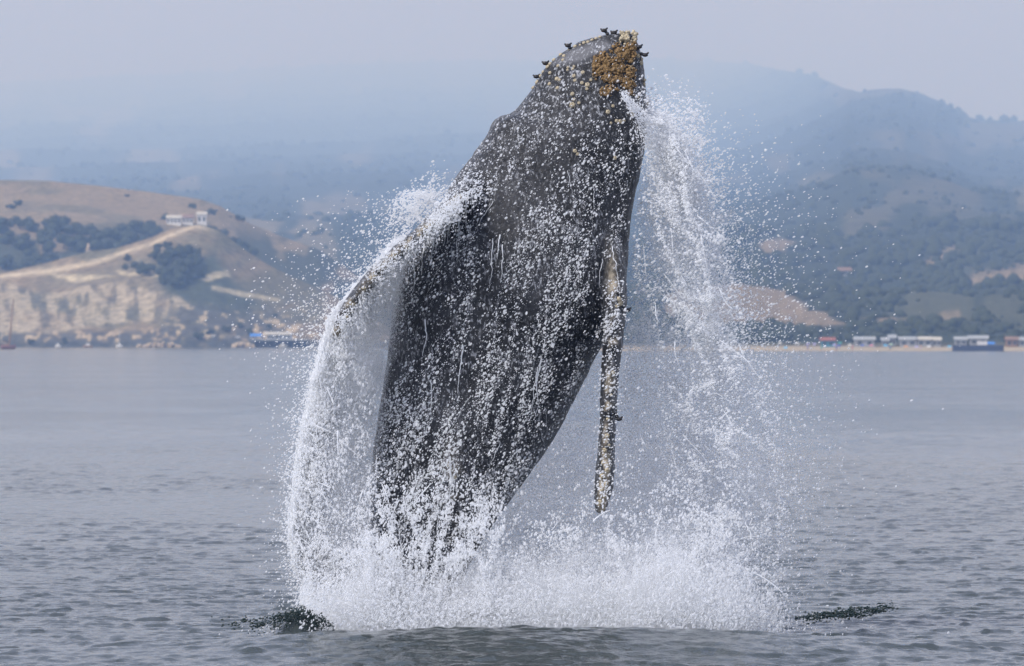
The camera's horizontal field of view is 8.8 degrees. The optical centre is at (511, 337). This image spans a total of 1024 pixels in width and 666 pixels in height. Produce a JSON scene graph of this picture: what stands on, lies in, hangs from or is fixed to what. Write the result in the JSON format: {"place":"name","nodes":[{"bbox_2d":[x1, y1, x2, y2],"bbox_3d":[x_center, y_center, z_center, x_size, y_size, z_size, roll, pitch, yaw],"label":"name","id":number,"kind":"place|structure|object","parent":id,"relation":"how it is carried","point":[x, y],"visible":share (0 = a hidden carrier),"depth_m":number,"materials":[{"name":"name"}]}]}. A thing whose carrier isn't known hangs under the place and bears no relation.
{"place":"outdoors","nodes":[
{"label":"outdoors","id":0,"kind":"place"},
{"bbox_2d":[0,225,389,346],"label":"rocky headland","id":1,"kind":"structure","parent":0,"point":[98,298],"depth_m":2493.46,"materials":[{"name":"stone"}]},
{"bbox_2d":[123,254,131,260],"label":"oak tree","id":2,"kind":"object","parent":1,"relation":"on","point":[127,257],"visible":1,"depth_m":2536.06,"materials":[{"name":"green plant"}]},
{"bbox_2d":[121,261,145,269],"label":"oak tree","id":3,"kind":"object","parent":1,"relation":"on","point":[134,264],"visible":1,"depth_m":2517.36,"materials":[{"name":"green plant"}]},
{"bbox_2d":[136,263,165,274],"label":"oak tree","id":4,"kind":"object","parent":1,"relation":"on","point":[145,269],"visible":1,"depth_m":2508.59,"materials":[{"name":"green plant"}]},
{"bbox_2d":[147,247,163,259],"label":"oak tree","id":5,"kind":"object","parent":1,"relation":"on","point":[155,252],"visible":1,"depth_m":2526.39,"materials":[{"name":"green plant"}]},
{"bbox_2d":[153,243,162,248],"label":"oak tree","id":6,"kind":"object","parent":1,"relation":"on","point":[157,245],"visible":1,"depth_m":2540.47,"materials":[{"name":"green plant"}]},
{"bbox_2d":[155,252,172,265],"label":"oak tree","id":7,"kind":"object","parent":1,"relation":"on","point":[161,259],"visible":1,"depth_m":2515.86,"materials":[{"name":"green plant"}]},
{"bbox_2d":[155,267,174,279],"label":"oak tree","id":8,"kind":"object","parent":1,"relation":"on","point":[165,272],"visible":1,"depth_m":2499.57,"materials":[{"name":"green plant"}]},
{"bbox_2d":[162,241,171,247],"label":"oak tree","id":9,"kind":"object","parent":1,"relation":"on","point":[166,244],"visible":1,"depth_m":2538.00,"materials":[{"name":"green plant"}]},
{"bbox_2d":[159,276,186,286],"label":"oak tree","id":10,"kind":"object","parent":1,"relation":"on","point":[172,281],"visible":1,"depth_m":2489.25,"materials":[{"name":"green plant"}]},
{"bbox_2d":[163,246,189,258],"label":"oak tree","id":11,"kind":"object","parent":1,"relation":"on","point":[170,250],"visible":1,"depth_m":2518.39,"materials":[{"name":"green plant"}]},
{"bbox_2d":[171,258,193,268],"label":"oak tree","id":12,"kind":"object","parent":1,"relation":"on","point":[180,262],"visible":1,"depth_m":2506.16,"materials":[{"name":"green plant"}]},
{"bbox_2d":[173,264,195,285],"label":"oak tree","id":13,"kind":"object","parent":1,"relation":"on","point":[181,272],"visible":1,"depth_m":2493.46,"materials":[{"name":"green plant"}]},
{"bbox_2d":[175,244,201,256],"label":"oak tree","id":14,"kind":"object","parent":1,"relation":"on","point":[189,248],"visible":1,"depth_m":2521.03,"materials":[{"name":"green plant"}]},
{"bbox_2d":[185,258,197,272],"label":"oak tree","id":15,"kind":"object","parent":1,"relation":"on","point":[194,264],"visible":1,"depth_m":2507.61,"materials":[{"name":"green plant"}]},
{"bbox_2d":[186,251,202,264],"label":"oak tree","id":16,"kind":"object","parent":1,"relation":"on","point":[196,256],"visible":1,"depth_m":2515.93,"materials":[{"name":"green plant"}]},
{"bbox_2d":[190,269,206,277],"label":"oak tree","id":17,"kind":"object","parent":1,"relation":"on","point":[200,273],"visible":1,"depth_m":2502.53,"materials":[{"name":"green plant"}]},
{"bbox_2d":[192,332,204,338],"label":"oak tree","id":18,"kind":"object","parent":1,"relation":"on","point":[200,335],"visible":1,"depth_m":2442.80,"materials":[{"name":"green plant"}]},
{"bbox_2d":[205,329,215,333],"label":"oak tree","id":19,"kind":"object","parent":1,"relation":"on","point":[210,331],"visible":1,"depth_m":2447.01,"materials":[{"name":"green plant"}]},
{"bbox_2d":[222,325,231,330],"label":"oak tree","id":20,"kind":"object","parent":1,"relation":"on","point":[229,328],"visible":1,"depth_m":2450.94,"materials":[{"name":"green plant"}]},
{"bbox_2d":[246,327,252,334],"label":"oak tree","id":21,"kind":"object","parent":1,"relation":"on","point":[250,331],"visible":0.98,"depth_m":2452.04,"materials":[{"name":"green plant"}]},
{"bbox_2d":[0,180,391,326],"bbox_3d":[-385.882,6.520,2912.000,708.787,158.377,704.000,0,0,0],"label":"grassy hill","id":22,"kind":"structure","parent":0,"point":[101,207],"depth_m":2929.59,"materials":[{"name":"brown plant"}]},
{"bbox_2d":[0,254,14,268],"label":"oak tree","id":23,"kind":"object","parent":22,"relation":"on","point":[6,262],"visible":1,"depth_m":2701.55,"materials":[{"name":"green plant"}]},
{"bbox_2d":[0,216,15,233],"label":"oak tree","id":24,"kind":"object","parent":22,"relation":"on","point":[4,222],"visible":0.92,"depth_m":2814.12,"materials":[{"name":"green plant"}]},
{"bbox_2d":[0,230,16,243],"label":"oak tree","id":25,"kind":"object","parent":22,"relation":"on","point":[6,238],"visible":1,"depth_m":2783.38,"materials":[{"name":"green plant"}]},
{"bbox_2d":[5,204,15,207],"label":"oak tree","id":26,"kind":"object","parent":22,"relation":"on","point":[11,206],"visible":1,"depth_m":2900.36,"materials":[{"name":"green plant"}]},
{"bbox_2d":[13,200,23,205],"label":"oak tree","id":27,"kind":"object","parent":22,"relation":"on","point":[18,202],"visible":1,"depth_m":2912.05,"materials":[{"name":"green plant"}]},
{"bbox_2d":[6,216,35,228],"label":"oak tree","id":28,"kind":"object","parent":22,"relation":"on","point":[19,221],"visible":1,"depth_m":2832.66,"materials":[{"name":"green plant"}]},
{"bbox_2d":[11,260,35,270],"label":"oak tree","id":29,"kind":"object","parent":22,"relation":"on","point":[22,265],"visible":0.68,"depth_m":2696.06,"materials":[{"name":"green plant"}]},
{"bbox_2d":[12,232,35,249],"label":"oak tree","id":30,"kind":"object","parent":22,"relation":"on","point":[21,242],"visible":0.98,"depth_m":2768.94,"materials":[{"name":"green plant"}]},
{"bbox_2d":[24,220,39,231],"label":"oak tree","id":31,"kind":"object","parent":22,"relation":"on","point":[31,226],"visible":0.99,"depth_m":2825.27,"materials":[{"name":"green plant"}]},
{"bbox_2d":[21,252,52,264],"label":"oak tree","id":32,"kind":"object","parent":22,"relation":"on","point":[36,258],"visible":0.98,"depth_m":2714.69,"materials":[{"name":"green plant"}]},
{"bbox_2d":[35,233,56,252],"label":"oak tree","id":33,"kind":"object","parent":22,"relation":"on","point":[48,243],"visible":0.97,"depth_m":2764.11,"materials":[{"name":"green plant"}]},
{"bbox_2d":[36,228,56,240],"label":"oak tree","id":34,"kind":"object","parent":22,"relation":"on","point":[41,233],"visible":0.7,"depth_m":2795.36,"materials":[{"name":"green plant"}]},
{"bbox_2d":[41,252,60,263],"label":"oak tree","id":35,"kind":"object","parent":22,"relation":"on","point":[54,256],"visible":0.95,"depth_m":2729.75,"materials":[{"name":"green plant"}]},
{"bbox_2d":[41,214,63,233],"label":"oak tree","id":36,"kind":"object","parent":22,"relation":"on","point":[52,222],"visible":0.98,"depth_m":2820.30,"materials":[{"name":"green plant"}]},
{"bbox_2d":[42,233,76,248],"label":"oak tree","id":37,"kind":"object","parent":22,"relation":"on","point":[61,238],"visible":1,"depth_m":2779.34,"materials":[{"name":"green plant"}]},
{"bbox_2d":[58,215,71,231],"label":"oak tree","id":38,"kind":"object","parent":22,"relation":"on","point":[66,220],"visible":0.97,"depth_m":2833.07,"materials":[{"name":"green plant"}]},
{"bbox_2d":[62,221,83,234],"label":"oak tree","id":39,"kind":"object","parent":22,"relation":"on","point":[68,227],"visible":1,"depth_m":2820.53,"materials":[{"name":"green plant"}]},
{"bbox_2d":[66,234,87,251],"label":"oak tree","id":40,"kind":"object","parent":22,"relation":"on","point":[80,245],"visible":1,"depth_m":2773.83,"materials":[{"name":"green plant"}]},
{"bbox_2d":[64,222,98,235],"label":"oak tree","id":41,"kind":"object","parent":22,"relation":"on","point":[80,228],"visible":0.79,"depth_m":2819.26,"materials":[{"name":"green plant"}]},
{"bbox_2d":[84,228,109,242],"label":"oak tree","id":42,"kind":"object","parent":22,"relation":"on","point":[94,233],"visible":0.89,"depth_m":2792.64,"materials":[{"name":"green plant"}]},
{"bbox_2d":[83,237,121,252],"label":"oak tree","id":43,"kind":"object","parent":22,"relation":"on","point":[105,243],"visible":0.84,"depth_m":2768.29,"materials":[{"name":"green plant"}]},
{"bbox_2d":[91,226,126,238],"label":"oak tree","id":44,"kind":"object","parent":22,"relation":"on","point":[108,232],"visible":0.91,"depth_m":2807.37,"materials":[{"name":"green plant"}]},
{"bbox_2d":[104,240,122,249],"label":"oak tree","id":45,"kind":"object","parent":22,"relation":"on","point":[112,243],"visible":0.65,"depth_m":2775.21,"materials":[{"name":"green plant"}]},
{"bbox_2d":[108,223,129,239],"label":"oak tree","id":46,"kind":"object","parent":22,"relation":"on","point":[119,228],"visible":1,"depth_m":2820.24,"materials":[{"name":"green plant"}]},
{"bbox_2d":[119,229,141,245],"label":"oak tree","id":47,"kind":"object","parent":22,"relation":"on","point":[129,237],"visible":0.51,"depth_m":2796.39,"materials":[{"name":"green plant"}]},
{"bbox_2d":[123,219,142,233],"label":"oak tree","id":48,"kind":"object","parent":22,"relation":"on","point":[132,225],"visible":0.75,"depth_m":2833.52,"materials":[{"name":"green plant"}]},
{"bbox_2d":[134,234,145,239],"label":"oak tree","id":49,"kind":"object","parent":22,"relation":"on","point":[142,237],"visible":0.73,"depth_m":2814.80,"materials":[{"name":"green plant"}]},
{"bbox_2d":[134,220,152,228],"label":"oak tree","id":50,"kind":"object","parent":22,"relation":"on","point":[140,223],"visible":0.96,"depth_m":2847.01,"materials":[{"name":"green plant"}]},
{"bbox_2d":[139,224,163,236],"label":"oak tree","id":51,"kind":"object","parent":22,"relation":"on","point":[148,230],"visible":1,"depth_m":2835.46,"materials":[{"name":"green plant"}]},
{"bbox_2d":[148,220,155,227],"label":"oak tree","id":52,"kind":"object","parent":22,"relation":"on","point":[152,222],"visible":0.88,"depth_m":2864.43,"materials":[{"name":"green plant"}]},
{"bbox_2d":[160,213,167,219],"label":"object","id":53,"kind":"object","parent":22,"relation":"on","point":[163,217],"visible":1,"depth_m":2903.48,"materials":[{"name":"white paint"}]},
{"bbox_2d":[166,215,181,225],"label":"white house","id":54,"kind":"structure","parent":22,"relation":"on","point":[174,220],"depth_m":2887.11,"materials":[{"name":"paint"}]},
{"bbox_2d":[182,214,193,224],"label":"white house","id":55,"kind":"structure","parent":22,"relation":"on","point":[187,219],"depth_m":2895.03,"materials":[{"name":"paint"}]},
{"bbox_2d":[188,203,196,207],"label":"oak tree","id":56,"kind":"object","parent":22,"relation":"on","point":[193,205],"visible":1,"depth_m":2963.15,"materials":[{"name":"green plant"}]},
{"bbox_2d":[196,212,207,225],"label":"white house","id":57,"kind":"structure","parent":22,"relation":"on","point":[201,218],"depth_m":2902.58,"materials":[{"name":"paint"}]},
{"bbox_2d":[207,208,217,214],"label":"oak tree","id":58,"kind":"object","parent":22,"relation":"on","point":[212,211],"visible":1,"depth_m":2956.09,"materials":[{"name":"green plant"}]},
{"bbox_2d":[208,226,228,233],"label":"oak tree","id":59,"kind":"object","parent":22,"relation":"on","point":[214,227],"visible":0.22,"depth_m":2862.24,"materials":[{"name":"green plant"}]},
{"bbox_2d":[228,236,241,242],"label":"oak tree","id":60,"kind":"object","parent":22,"relation":"on","point":[235,239],"visible":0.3,"depth_m":2853.01,"materials":[{"name":"green plant"}]},
{"bbox_2d":[229,215,245,220],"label":"oak tree","id":61,"kind":"object","parent":22,"relation":"on","point":[238,217],"visible":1,"depth_m":2980.38,"materials":[{"name":"green plant"}]},
{"bbox_2d":[236,241,251,249],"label":"oak tree","id":62,"kind":"object","parent":22,"relation":"on","point":[244,244],"visible":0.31,"depth_m":2847.01,"materials":[{"name":"green plant"}]},
{"bbox_2d":[242,246,259,254],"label":"oak tree","id":63,"kind":"object","parent":22,"relation":"on","point":[253,250],"visible":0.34,"depth_m":2837.50,"materials":[{"name":"green plant"}]},
{"bbox_2d":[211,606,333,634],"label":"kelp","id":64,"kind":"object","parent":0,"point":[291,613],"depth_m":76.84},
{"bbox_2d":[205,160,451,628],"label":"water spray","id":65,"kind":"object","parent":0,"point":[306,475],"depth_m":78.89,"materials":[{"name":"white liquid"}]},
{"bbox_2d":[0,347,1023,665],"bbox_3d":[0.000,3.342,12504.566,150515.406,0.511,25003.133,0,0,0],"label":"water","id":66,"kind":"structure","parent":0,"point":[134,529],"depth_m":132.22,"materials":[{"name":"grey liquid"}]},
{"bbox_2d":[0,299,15,348],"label":"sailboat","id":67,"kind":"object","parent":66,"relation":"on","point":[5,346],"visible":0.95,"depth_m":2049.79,"materials":[{"name":"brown wood"}]},
{"bbox_2d":[83,343,92,347],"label":"moored boat","id":68,"kind":"object","parent":66,"relation":"on","point":[87,345],"visible":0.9,"depth_m":2329.55,"materials":[{"name":"white wood"}]},
{"bbox_2d":[116,330,122,347],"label":"moored boat","id":69,"kind":"object","parent":66,"relation":"on","point":[119,345],"visible":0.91,"depth_m":2329.69,"materials":[{"name":"white paint"}]},
{"bbox_2d":[136,341,181,346],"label":"breakwater","id":70,"kind":"object","parent":66,"relation":"in","point":[163,344],"visible":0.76,"depth_m":2399.04,"materials":[{"name":"stone"}]},
{"bbox_2d":[231,342,254,346],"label":"breakwater","id":71,"kind":"object","parent":66,"relation":"in","point":[242,344],"visible":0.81,"depth_m":2396.51,"materials":[{"name":"stone"}]},
{"bbox_2d":[252,332,308,346],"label":"pier building","id":72,"kind":"structure","parent":66,"relation":"in","point":[260,343],"depth_m":2403.00,"materials":[{"name":"white paint"}]},
{"bbox_2d":[250,334,261,336],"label":"blue canopy","id":73,"kind":"object","parent":72,"relation":"on","point":[255,335],"visible":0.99,"depth_m":2403.27,"materials":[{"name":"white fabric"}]},
{"bbox_2d":[279,343,286,347],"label":"moored boat","id":74,"kind":"object","parent":66,"relation":"on","point":[283,345],"visible":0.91,"depth_m":2329.55,"materials":[{"name":"white paint"}]},
{"bbox_2d":[333,28,648,603],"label":"humpback whale","id":75,"kind":"object","parent":66,"relation":"in","point":[578,63],"visible":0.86,"depth_m":79.14},
{"bbox_2d":[331,164,507,333],"label":"water foam","id":76,"kind":"object","parent":75,"relation":"on","point":[432,217],"depth_m":78.17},
{"bbox_2d":[335,40,644,545],"label":"water droplets","id":77,"kind":"object","parent":75,"relation":"on","point":[375,284],"depth_m":78.89},
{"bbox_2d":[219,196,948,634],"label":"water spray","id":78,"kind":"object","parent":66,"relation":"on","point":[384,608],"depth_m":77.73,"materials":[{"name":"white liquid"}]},
{"bbox_2d":[952,341,1003,350],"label":"barge","id":79,"kind":"object","parent":66,"relation":"on","point":[981,346],"visible":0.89,"depth_m":1740.40,"materials":[{"name":"blue paint"}]},
{"bbox_2d":[0,58,1023,302],"bbox_3d":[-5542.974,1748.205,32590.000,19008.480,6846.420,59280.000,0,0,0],"label":"wooded mountain","id":80,"kind":"structure","parent":0,"point":[360,152],"depth_m":11902.44,"materials":[{"name":"blue plant"}]},
{"bbox_2d":[0,54,1023,279],"bbox_3d":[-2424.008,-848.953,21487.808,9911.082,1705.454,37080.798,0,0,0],"label":"woodland","id":81,"kind":"object","parent":80,"relation":"on","point":[449,142],"visible":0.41,"depth_m":11746.33,"materials":[{"name":"green plant"}]},
{"bbox_2d":[0,0,1023,120],"label":"sky","id":82,"kind":"structure","parent":0,"point":[967,54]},
{"bbox_2d":[457,320,749,607],"label":"spray mist","id":83,"kind":"structure","parent":0,"point":[577,466],"depth_m":80.81,"materials":[{"name":"white liquid"}]},
{"bbox_2d":[554,68,962,628],"label":"water spray","id":84,"kind":"object","parent":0,"point":[680,190],"depth_m":79.73,"materials":[{"name":"white liquid"}]},
{"bbox_2d":[600,346,1023,350],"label":"beach","id":85,"kind":"structure","parent":0,"point":[845,348],"depth_m":1760.03,"materials":[{"name":"beige sand"}]},
{"bbox_2d":[819,337,835,346],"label":"beach shed","id":86,"kind":"structure","parent":85,"relation":"on","point":[828,341],"depth_m":1769.75,"materials":[{"name":"teal paint"}]},
{"bbox_2d":[852,336,875,346],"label":"beach shed","id":87,"kind":"structure","parent":85,"relation":"on","point":[866,341],"depth_m":1769.75,"materials":[{"name":"white paint"}]},
{"bbox_2d":[880,337,889,346],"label":"beach shed","id":88,"kind":"structure","parent":85,"relation":"on","point":[884,340],"depth_m":1769.75,"materials":[{"name":"white paint"}]},
{"bbox_2d":[887,335,896,346],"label":"beach shed","id":89,"kind":"structure","parent":85,"relation":"on","point":[892,339],"depth_m":1771.75,"materials":[{"name":"white paint"}]},
{"bbox_2d":[897,336,917,346],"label":"beach shed","id":90,"kind":"structure","parent":85,"relation":"on","point":[909,341],"depth_m":1769.75,"materials":[{"name":"white paint"}]},
{"bbox_2d":[916,336,932,346],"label":"beach shed","id":91,"kind":"structure","parent":85,"relation":"on","point":[924,341],"depth_m":1769.75,"materials":[{"name":"white paint"}]},
{"bbox_2d":[932,337,941,346],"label":"beach shed","id":92,"kind":"structure","parent":85,"relation":"on","point":[936,341],"depth_m":1769.75,"materials":[{"name":"white paint"}]},
{"bbox_2d":[953,336,967,344],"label":"beach shed","id":93,"kind":"structure","parent":85,"relation":"on","point":[960,340],"depth_m":1775.75,"materials":[{"name":"white paint"}]},
{"bbox_2d":[967,335,988,344],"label":"beach shed","id":94,"kind":"structure","parent":85,"relation":"on","point":[973,339],"depth_m":1775.75,"materials":[{"name":"white paint"}]},
{"bbox_2d":[1004,336,1018,346],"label":"beach shed","id":95,"kind":"structure","parent":85,"relation":"on","point":[1011,341],"depth_m":1769.75,"materials":[{"name":"tile"}]},
{"bbox_2d":[1018,337,1023,346],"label":"beach shed","id":96,"kind":"structure","parent":85,"relation":"on","point":[1021,342],"depth_m":1769.75,"materials":[{"name":"white paint"}]},
{"bbox_2d":[623,222,1023,345],"bbox_3d":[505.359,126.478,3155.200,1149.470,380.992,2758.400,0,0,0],"label":"wooded foothill","id":97,"kind":"structure","parent":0,"point":[946,306],"depth_m":2185.77,"materials":[{"name":"plant"}]},
{"bbox_2d":[623,211,1023,343],"bbox_3d":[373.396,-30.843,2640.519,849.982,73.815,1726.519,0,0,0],"label":"woodland","id":98,"kind":"object","parent":97,"relation":"on","point":[946,274],"visible":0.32,"depth_m":2615.73,"materials":[{"name":"green plant"}]},
{"bbox_2d":[836,267,852,275],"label":"hillside house","id":99,"kind":"structure","parent":97,"relation":"on","point":[845,270],"depth_m":2750.44,"materials":[{"name":"tile"}]},
{"bbox_2d":[794,600,897,624],"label":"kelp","id":100,"kind":"object","parent":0,"point":[850,612],"depth_m":78.40}
]}

